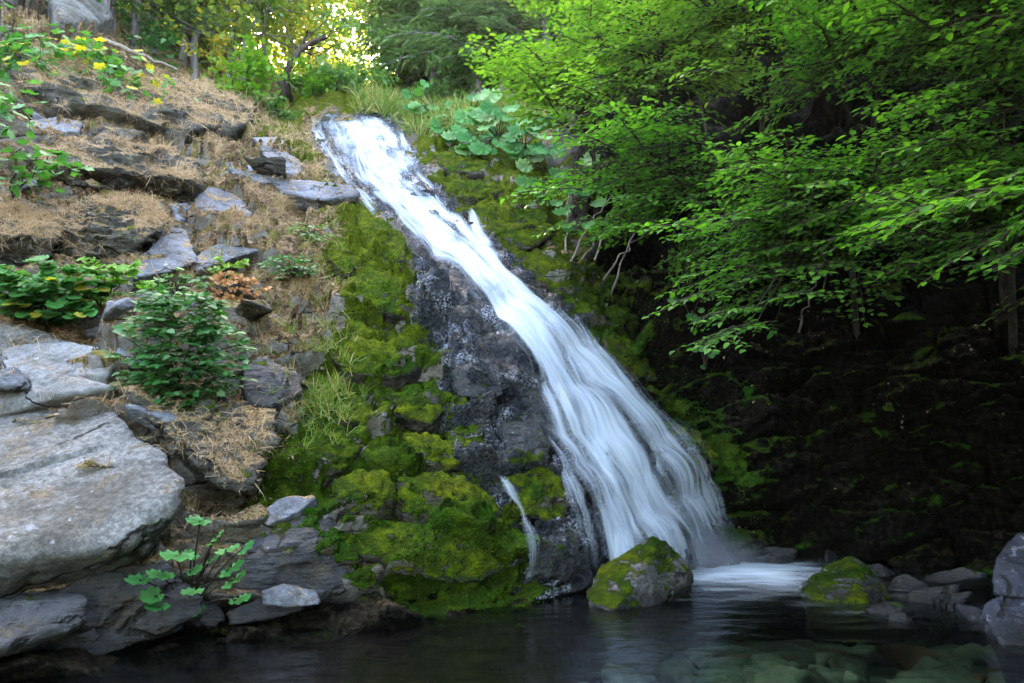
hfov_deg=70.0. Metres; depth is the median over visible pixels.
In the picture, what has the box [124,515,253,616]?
lobed plant
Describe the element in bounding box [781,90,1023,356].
maple tree
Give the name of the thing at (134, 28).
slender tree
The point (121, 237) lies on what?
rock ledge
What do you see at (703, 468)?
mossy outcrop
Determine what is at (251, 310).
rock
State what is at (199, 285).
green shrub
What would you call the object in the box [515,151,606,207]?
umbrella plant
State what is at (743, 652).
stream bed
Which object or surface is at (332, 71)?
bush
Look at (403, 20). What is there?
fir tree
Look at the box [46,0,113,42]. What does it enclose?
boulder
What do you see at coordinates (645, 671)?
bed stone
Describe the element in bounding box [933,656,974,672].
bed stone
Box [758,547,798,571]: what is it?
rock
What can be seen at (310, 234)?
green shrub
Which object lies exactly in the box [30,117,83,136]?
rock slab
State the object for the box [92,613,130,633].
rock
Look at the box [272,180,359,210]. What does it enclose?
rock slab
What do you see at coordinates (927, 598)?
rock
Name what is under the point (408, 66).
broadleaf tree
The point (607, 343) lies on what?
mossy outcrop
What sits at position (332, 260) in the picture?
mossy outcrop
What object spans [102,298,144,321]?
rock
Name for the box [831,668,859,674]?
bed stone
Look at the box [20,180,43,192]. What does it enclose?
rock
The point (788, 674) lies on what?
bed stone
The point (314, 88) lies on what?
bush
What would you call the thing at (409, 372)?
mossy outcrop
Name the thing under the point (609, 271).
dead branch
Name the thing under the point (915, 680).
bed stone
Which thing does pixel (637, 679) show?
bed stone
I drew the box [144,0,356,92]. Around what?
sunlit tree
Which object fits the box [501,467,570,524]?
mossy outcrop
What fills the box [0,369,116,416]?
rock
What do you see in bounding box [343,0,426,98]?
fir tree
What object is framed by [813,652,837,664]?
bed stone
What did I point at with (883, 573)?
rock
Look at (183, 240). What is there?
rock slab
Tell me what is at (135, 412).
rock
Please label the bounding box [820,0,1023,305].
maple tree
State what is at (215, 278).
rusty shrub
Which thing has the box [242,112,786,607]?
moss
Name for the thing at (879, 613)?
rock
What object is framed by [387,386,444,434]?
mossy outcrop
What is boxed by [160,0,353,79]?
sunlit tree
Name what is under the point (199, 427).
rock
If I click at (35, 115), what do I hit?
rock
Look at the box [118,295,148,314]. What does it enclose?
rock
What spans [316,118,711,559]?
waterfall
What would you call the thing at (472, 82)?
bush
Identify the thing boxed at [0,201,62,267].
rock ledge
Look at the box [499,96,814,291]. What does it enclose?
maple tree
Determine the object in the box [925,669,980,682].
bed stone
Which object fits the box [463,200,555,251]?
mossy outcrop
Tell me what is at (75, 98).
rock ledge
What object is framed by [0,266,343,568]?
dry grass
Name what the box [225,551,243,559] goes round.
rock
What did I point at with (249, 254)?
rock slab
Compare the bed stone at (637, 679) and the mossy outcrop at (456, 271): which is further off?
the mossy outcrop at (456, 271)
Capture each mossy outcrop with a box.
[299,430,360,489]
[300,385,373,429]
[320,527,359,565]
[323,336,423,389]
[326,241,357,281]
[330,469,395,520]
[347,270,414,331]
[355,521,503,582]
[356,213,406,270]
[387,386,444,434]
[394,470,501,525]
[402,432,462,474]
[431,249,480,291]
[432,150,488,180]
[441,179,503,206]
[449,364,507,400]
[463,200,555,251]
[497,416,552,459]
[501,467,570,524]
[522,254,583,298]
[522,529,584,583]
[600,329,656,382]
[660,420,719,479]
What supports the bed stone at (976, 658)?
on the stream bed at (743, 652)
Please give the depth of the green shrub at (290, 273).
9.03 m
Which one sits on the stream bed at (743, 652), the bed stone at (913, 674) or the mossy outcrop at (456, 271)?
the bed stone at (913, 674)
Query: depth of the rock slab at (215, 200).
10.59 m
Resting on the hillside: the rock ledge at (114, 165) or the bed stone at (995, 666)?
the rock ledge at (114, 165)
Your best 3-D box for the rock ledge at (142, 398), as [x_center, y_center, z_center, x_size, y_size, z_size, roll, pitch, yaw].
[-2.850,0.815,6.380,1.722,0.961,0.990,0,-9,0]
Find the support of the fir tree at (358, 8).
on the hillside
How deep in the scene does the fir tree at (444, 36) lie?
21.75 m
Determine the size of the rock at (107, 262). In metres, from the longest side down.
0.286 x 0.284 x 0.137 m
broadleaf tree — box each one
[355,3,404,72]
[368,2,428,79]
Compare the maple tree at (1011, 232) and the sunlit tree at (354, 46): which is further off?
the sunlit tree at (354, 46)
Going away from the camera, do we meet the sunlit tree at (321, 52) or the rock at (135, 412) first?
the rock at (135, 412)
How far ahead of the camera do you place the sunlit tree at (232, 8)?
22.70 m
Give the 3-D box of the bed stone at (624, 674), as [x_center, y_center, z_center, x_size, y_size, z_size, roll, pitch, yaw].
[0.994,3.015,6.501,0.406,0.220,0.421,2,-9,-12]
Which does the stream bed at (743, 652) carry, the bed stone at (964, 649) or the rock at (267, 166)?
the bed stone at (964, 649)
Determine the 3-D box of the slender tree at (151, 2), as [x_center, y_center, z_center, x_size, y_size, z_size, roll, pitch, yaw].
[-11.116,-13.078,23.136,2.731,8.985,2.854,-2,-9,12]
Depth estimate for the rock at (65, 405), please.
5.99 m
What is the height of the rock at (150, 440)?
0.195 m
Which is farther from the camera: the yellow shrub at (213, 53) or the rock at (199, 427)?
the yellow shrub at (213, 53)
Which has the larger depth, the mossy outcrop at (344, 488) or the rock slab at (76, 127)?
the rock slab at (76, 127)
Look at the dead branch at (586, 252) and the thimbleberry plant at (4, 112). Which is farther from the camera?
the dead branch at (586, 252)
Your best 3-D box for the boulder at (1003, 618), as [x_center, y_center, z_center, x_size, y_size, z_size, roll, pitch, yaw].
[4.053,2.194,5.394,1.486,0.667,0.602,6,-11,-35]
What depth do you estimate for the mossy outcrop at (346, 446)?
6.64 m
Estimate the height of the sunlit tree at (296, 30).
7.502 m
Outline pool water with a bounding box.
[112,559,995,673]
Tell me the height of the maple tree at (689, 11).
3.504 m
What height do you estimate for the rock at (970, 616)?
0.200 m
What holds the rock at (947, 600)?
on the pool water
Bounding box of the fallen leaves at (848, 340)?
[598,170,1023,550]
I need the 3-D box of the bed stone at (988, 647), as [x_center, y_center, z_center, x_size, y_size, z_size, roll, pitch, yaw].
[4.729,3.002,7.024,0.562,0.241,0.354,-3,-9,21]
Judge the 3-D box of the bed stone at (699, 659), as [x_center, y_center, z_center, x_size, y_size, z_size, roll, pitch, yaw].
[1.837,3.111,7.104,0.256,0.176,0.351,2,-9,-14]
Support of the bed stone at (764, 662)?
on the stream bed at (743, 652)
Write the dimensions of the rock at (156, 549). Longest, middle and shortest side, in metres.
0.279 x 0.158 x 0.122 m
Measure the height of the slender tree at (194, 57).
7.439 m
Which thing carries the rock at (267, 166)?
on the hillside
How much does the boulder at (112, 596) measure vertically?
0.636 m
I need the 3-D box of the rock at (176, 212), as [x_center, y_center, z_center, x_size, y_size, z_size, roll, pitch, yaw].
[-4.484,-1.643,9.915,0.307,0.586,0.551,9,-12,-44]
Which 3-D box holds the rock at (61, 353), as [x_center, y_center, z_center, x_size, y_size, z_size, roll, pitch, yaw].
[-4.102,0.378,6.693,1.076,0.827,0.754,0,-9,0]
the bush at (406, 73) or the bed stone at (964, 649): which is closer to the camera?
the bed stone at (964, 649)
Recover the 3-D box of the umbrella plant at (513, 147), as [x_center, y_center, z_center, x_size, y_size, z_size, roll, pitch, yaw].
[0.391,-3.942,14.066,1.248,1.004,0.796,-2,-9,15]
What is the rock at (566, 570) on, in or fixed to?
on the hillside
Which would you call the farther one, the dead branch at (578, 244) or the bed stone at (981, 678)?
the dead branch at (578, 244)
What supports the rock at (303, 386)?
on the hillside
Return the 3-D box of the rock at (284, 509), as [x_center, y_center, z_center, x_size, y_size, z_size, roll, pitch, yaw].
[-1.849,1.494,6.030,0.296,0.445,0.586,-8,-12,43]
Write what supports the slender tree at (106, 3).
on the hillside
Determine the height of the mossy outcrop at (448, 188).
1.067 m
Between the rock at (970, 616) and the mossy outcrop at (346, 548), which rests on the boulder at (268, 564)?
the mossy outcrop at (346, 548)
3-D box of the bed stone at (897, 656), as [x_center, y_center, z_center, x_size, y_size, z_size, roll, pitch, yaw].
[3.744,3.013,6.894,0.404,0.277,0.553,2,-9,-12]
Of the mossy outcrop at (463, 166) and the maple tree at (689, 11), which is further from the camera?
the mossy outcrop at (463, 166)
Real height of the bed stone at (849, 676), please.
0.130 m
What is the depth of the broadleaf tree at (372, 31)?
30.11 m
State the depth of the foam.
8.12 m
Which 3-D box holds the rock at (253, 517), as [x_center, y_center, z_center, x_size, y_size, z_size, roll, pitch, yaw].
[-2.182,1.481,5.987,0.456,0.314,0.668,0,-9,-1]
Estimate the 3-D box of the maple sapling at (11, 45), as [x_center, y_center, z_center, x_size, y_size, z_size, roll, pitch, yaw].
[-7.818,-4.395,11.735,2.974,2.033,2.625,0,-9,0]
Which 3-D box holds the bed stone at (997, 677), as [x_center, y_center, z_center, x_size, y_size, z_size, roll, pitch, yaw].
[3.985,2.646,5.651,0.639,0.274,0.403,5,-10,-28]
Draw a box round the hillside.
[0,0,1023,682]
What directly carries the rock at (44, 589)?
on the boulder at (112, 596)
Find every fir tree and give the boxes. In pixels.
[336,0,413,74]
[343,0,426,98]
[349,0,522,83]
[360,0,448,90]
[362,2,414,47]
[363,0,527,90]
[368,0,578,95]
[425,0,563,100]
[476,0,611,82]
[512,0,613,55]
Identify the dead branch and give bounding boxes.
[103,38,178,70]
[565,174,571,251]
[570,195,612,261]
[579,242,593,260]
[594,208,612,261]
[602,233,648,280]
[605,207,646,306]
[798,260,827,332]
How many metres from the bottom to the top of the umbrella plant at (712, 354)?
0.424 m
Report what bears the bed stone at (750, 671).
on the stream bed at (743, 652)
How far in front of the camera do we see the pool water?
7.31 m
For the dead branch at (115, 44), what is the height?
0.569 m
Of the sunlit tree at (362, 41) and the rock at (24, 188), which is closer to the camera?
the rock at (24, 188)
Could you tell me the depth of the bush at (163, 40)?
21.00 m
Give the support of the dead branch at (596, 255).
on the hillside
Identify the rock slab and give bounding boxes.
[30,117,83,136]
[131,227,196,289]
[193,241,257,276]
[194,187,252,217]
[225,161,291,187]
[252,136,291,154]
[262,151,301,177]
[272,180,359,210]
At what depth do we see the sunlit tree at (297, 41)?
29.54 m
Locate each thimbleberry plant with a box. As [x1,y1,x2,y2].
[0,79,45,144]
[0,144,94,198]
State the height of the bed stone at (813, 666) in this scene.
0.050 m
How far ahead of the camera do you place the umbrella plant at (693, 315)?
10.07 m
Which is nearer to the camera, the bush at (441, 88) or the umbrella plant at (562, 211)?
the umbrella plant at (562, 211)
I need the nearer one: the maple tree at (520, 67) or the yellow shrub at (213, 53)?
the maple tree at (520, 67)
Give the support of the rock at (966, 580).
in the pool water
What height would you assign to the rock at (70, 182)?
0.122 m
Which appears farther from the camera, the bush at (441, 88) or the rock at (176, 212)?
the bush at (441, 88)
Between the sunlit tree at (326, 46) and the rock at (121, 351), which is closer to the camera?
the rock at (121, 351)
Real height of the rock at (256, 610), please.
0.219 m
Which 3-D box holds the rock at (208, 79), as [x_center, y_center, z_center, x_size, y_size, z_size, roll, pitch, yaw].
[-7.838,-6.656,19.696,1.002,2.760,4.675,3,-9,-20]
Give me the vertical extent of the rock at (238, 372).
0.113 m
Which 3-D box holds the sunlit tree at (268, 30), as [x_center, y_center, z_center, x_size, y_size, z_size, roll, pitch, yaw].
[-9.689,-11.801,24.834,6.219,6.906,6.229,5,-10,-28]
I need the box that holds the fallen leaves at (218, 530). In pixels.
[0,85,340,564]
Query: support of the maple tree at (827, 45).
on the hillside
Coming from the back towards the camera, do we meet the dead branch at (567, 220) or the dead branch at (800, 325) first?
the dead branch at (567, 220)
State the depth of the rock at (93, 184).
9.40 m
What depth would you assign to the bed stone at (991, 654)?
6.80 m
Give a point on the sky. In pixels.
(327, 4)
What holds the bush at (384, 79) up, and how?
on the hillside
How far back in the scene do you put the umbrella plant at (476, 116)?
15.04 m
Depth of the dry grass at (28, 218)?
10.05 m
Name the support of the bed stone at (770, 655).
on the stream bed at (743, 652)
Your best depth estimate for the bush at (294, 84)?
21.69 m
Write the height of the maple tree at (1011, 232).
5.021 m
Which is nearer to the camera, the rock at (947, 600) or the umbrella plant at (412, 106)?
the rock at (947, 600)
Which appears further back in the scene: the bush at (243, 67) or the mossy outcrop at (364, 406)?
the bush at (243, 67)
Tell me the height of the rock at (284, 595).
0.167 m
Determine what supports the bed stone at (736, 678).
on the stream bed at (743, 652)
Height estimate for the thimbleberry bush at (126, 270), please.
0.573 m
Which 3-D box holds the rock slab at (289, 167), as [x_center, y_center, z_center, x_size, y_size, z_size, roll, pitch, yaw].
[-4.163,-3.216,13.308,0.690,1.043,1.244,6,-11,-33]
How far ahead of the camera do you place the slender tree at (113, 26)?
20.70 m
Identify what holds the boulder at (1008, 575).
on the boulder at (1003, 618)
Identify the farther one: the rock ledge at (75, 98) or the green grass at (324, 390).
the rock ledge at (75, 98)
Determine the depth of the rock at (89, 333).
7.46 m
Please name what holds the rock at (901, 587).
in the pool water
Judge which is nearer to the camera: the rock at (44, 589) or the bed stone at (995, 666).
the rock at (44, 589)
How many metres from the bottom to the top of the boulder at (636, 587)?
0.878 m
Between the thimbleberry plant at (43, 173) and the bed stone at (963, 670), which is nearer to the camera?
the bed stone at (963, 670)
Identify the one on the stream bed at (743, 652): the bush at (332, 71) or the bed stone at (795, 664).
the bed stone at (795, 664)
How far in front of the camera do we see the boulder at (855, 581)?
6.64 m
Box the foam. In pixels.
[693,563,790,579]
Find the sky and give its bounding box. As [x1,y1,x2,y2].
[255,4,373,66]
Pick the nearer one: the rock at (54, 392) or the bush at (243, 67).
the rock at (54, 392)
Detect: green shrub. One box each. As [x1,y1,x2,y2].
[139,267,212,294]
[207,256,249,279]
[258,254,318,281]
[287,222,333,241]
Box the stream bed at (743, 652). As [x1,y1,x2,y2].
[645,638,1000,682]
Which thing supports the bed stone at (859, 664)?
on the stream bed at (743, 652)
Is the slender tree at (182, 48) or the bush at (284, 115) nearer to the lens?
the bush at (284, 115)
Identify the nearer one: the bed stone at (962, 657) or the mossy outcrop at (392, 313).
the bed stone at (962, 657)
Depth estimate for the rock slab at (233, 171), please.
11.93 m
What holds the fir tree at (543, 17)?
on the hillside
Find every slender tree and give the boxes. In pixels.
[101,0,153,22]
[110,0,186,36]
[116,0,209,49]
[118,0,204,56]
[139,0,229,70]
[145,0,271,80]
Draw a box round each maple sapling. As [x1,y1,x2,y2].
[0,2,77,89]
[47,28,199,105]
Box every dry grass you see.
[0,6,359,381]
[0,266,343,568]
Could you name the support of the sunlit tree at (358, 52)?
on the hillside
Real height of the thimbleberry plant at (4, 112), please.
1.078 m
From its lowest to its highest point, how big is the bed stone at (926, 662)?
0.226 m
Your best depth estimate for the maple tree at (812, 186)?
7.04 m
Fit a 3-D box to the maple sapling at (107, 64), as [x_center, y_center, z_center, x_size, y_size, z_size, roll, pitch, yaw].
[-6.898,-4.556,12.453,2.957,1.626,2.282,0,-9,0]
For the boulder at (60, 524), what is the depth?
4.97 m
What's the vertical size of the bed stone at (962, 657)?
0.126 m
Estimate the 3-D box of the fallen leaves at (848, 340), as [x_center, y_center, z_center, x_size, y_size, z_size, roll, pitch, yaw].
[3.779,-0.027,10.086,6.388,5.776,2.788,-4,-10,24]
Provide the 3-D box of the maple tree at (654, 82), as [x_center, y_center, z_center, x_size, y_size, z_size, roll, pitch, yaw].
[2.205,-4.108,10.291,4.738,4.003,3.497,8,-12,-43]
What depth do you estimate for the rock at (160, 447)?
5.99 m
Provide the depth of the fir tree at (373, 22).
25.45 m
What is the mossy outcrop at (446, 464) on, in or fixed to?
on the hillside
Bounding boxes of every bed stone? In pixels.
[601,662,644,682]
[628,676,648,682]
[638,665,657,680]
[651,654,697,682]
[683,651,713,669]
[694,657,744,682]
[716,674,743,682]
[741,664,764,681]
[745,681,763,682]
[748,654,783,660]
[753,654,790,670]
[755,664,822,682]
[788,661,801,668]
[808,664,826,669]
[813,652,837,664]
[816,666,844,682]
[828,653,868,681]
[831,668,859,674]
[842,670,868,682]
[874,644,932,670]
[885,677,944,682]
[894,669,924,678]
[911,655,947,669]
[919,665,975,678]
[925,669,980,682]
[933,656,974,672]
[947,643,985,655]
[952,655,973,665]
[961,649,995,666]
[972,673,987,682]
[983,649,998,662]
[984,644,992,650]
[988,670,1023,682]
[989,663,1000,668]
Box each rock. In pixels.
[0,324,74,366]
[0,366,31,391]
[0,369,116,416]
[2,342,115,384]
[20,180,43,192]
[23,582,72,593]
[32,111,45,119]
[59,403,69,408]
[66,177,88,188]
[82,327,98,338]
[84,178,105,191]
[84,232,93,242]
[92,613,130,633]
[94,126,150,144]
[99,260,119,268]
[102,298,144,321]
[115,348,145,370]
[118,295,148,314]
[124,404,275,433]
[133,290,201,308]
[135,436,158,444]
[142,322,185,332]
[145,543,167,557]
[152,444,169,456]
[170,203,190,222]
[174,412,216,438]
[184,599,225,628]
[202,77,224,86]
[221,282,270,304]
[225,503,268,529]
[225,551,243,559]
[226,599,304,625]
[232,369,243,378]
[234,299,272,320]
[240,357,301,412]
[243,155,285,178]
[260,495,317,533]
[262,584,320,606]
[301,379,310,391]
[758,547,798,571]
[823,549,837,564]
[865,600,913,623]
[867,564,896,583]
[887,574,930,606]
[888,606,920,628]
[904,584,958,612]
[923,567,989,592]
[938,591,972,614]
[953,603,985,636]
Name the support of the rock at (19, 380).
on the hillside
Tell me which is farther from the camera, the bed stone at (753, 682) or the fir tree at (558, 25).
the fir tree at (558, 25)
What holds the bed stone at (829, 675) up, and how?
on the stream bed at (743, 652)
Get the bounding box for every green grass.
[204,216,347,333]
[252,287,375,448]
[342,75,565,142]
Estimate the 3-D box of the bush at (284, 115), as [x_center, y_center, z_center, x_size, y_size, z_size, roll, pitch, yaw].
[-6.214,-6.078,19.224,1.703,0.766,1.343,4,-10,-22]
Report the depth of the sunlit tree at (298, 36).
27.98 m
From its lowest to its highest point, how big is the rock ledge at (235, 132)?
4.941 m
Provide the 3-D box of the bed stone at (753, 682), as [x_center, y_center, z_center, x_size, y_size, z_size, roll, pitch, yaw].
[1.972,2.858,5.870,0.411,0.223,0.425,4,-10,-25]
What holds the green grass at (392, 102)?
on the hillside
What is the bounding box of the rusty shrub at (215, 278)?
[193,270,271,303]
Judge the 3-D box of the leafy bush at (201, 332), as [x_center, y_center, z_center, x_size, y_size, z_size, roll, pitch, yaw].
[-2.956,0.086,6.511,1.304,1.114,1.100,-8,-12,42]
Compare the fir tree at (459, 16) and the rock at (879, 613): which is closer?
the rock at (879, 613)
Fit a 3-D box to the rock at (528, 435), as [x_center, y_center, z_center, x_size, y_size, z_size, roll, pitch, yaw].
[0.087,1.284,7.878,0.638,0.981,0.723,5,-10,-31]
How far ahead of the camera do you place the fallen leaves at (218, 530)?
7.41 m
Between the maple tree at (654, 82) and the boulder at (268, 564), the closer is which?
the boulder at (268, 564)
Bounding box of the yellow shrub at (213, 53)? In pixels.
[177,30,233,82]
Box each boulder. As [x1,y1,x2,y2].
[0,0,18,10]
[0,410,184,598]
[0,592,87,657]
[17,561,209,656]
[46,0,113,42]
[230,514,348,600]
[586,536,693,637]
[800,556,893,645]
[982,595,1023,682]
[992,532,1023,597]
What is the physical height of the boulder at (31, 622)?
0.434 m
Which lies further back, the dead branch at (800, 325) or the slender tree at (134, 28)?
the slender tree at (134, 28)
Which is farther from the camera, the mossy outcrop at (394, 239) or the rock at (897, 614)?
the mossy outcrop at (394, 239)
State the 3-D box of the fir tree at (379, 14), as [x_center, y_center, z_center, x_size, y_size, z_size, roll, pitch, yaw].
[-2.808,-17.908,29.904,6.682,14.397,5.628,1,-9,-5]
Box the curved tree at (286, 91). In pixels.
[203,0,389,100]
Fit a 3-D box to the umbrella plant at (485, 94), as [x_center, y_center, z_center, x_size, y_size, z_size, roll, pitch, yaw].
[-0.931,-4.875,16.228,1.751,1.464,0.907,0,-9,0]
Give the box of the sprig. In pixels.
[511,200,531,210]
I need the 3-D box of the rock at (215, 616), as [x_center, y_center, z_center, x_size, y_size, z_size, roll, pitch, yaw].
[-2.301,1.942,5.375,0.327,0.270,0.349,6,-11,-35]
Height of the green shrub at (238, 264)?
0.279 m
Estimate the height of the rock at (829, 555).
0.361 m
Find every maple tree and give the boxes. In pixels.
[459,0,674,214]
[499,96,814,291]
[524,0,795,183]
[608,0,872,186]
[627,123,986,354]
[715,0,1023,190]
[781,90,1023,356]
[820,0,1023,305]
[862,0,1023,328]
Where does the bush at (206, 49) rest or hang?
on the hillside
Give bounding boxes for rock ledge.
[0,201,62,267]
[10,55,223,154]
[23,136,205,207]
[53,194,171,268]
[108,382,280,493]
[155,77,256,140]
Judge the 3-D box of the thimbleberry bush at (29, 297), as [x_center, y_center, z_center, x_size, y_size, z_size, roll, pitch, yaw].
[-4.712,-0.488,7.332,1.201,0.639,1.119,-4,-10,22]
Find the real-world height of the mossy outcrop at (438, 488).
0.905 m
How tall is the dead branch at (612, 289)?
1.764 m
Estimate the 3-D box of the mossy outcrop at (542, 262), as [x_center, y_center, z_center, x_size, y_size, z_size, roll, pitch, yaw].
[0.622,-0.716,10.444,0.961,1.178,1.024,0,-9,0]
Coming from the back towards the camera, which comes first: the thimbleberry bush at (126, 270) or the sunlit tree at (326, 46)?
the sunlit tree at (326, 46)
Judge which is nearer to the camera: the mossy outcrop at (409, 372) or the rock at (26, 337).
the rock at (26, 337)
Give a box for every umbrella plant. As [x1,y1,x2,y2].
[401,79,467,125]
[430,88,506,143]
[454,100,551,159]
[502,115,566,162]
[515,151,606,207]
[552,184,609,231]
[667,295,709,320]
[691,340,718,369]
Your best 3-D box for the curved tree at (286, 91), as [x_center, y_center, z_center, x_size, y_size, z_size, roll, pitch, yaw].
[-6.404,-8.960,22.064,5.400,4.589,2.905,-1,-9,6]
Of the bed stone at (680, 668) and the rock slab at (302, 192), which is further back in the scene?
the rock slab at (302, 192)
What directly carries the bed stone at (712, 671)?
on the stream bed at (743, 652)
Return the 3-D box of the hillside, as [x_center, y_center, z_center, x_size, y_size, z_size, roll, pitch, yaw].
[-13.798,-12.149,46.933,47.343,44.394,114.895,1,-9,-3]
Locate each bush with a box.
[0,255,120,326]
[60,256,156,307]
[101,283,257,408]
[110,0,201,76]
[159,2,242,56]
[199,34,285,108]
[251,90,305,119]
[274,71,334,97]
[278,52,341,99]
[298,68,364,92]
[312,54,365,91]
[336,55,395,91]
[338,58,398,90]
[359,46,416,88]
[407,41,482,102]
[446,53,516,99]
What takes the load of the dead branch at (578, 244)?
on the hillside
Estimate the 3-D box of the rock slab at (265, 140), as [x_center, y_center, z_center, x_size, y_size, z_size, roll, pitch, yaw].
[-4.715,-3.832,14.320,0.696,1.066,1.509,-2,-9,13]
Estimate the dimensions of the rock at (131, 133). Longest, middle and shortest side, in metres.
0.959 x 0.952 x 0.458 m
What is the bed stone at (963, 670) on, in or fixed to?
on the stream bed at (743, 652)
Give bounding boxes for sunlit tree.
[117,0,332,83]
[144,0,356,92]
[146,0,313,73]
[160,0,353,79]
[209,0,359,74]
[221,1,334,53]
[231,0,362,71]
[251,0,375,71]
[254,0,364,81]
[262,6,369,82]
[305,2,385,74]
[328,0,392,79]
[339,13,392,73]
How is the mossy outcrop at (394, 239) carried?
on the hillside
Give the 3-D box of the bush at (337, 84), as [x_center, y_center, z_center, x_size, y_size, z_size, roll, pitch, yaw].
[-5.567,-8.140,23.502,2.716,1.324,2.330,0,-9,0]
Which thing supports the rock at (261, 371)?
on the hillside
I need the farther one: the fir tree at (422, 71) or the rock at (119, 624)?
the fir tree at (422, 71)

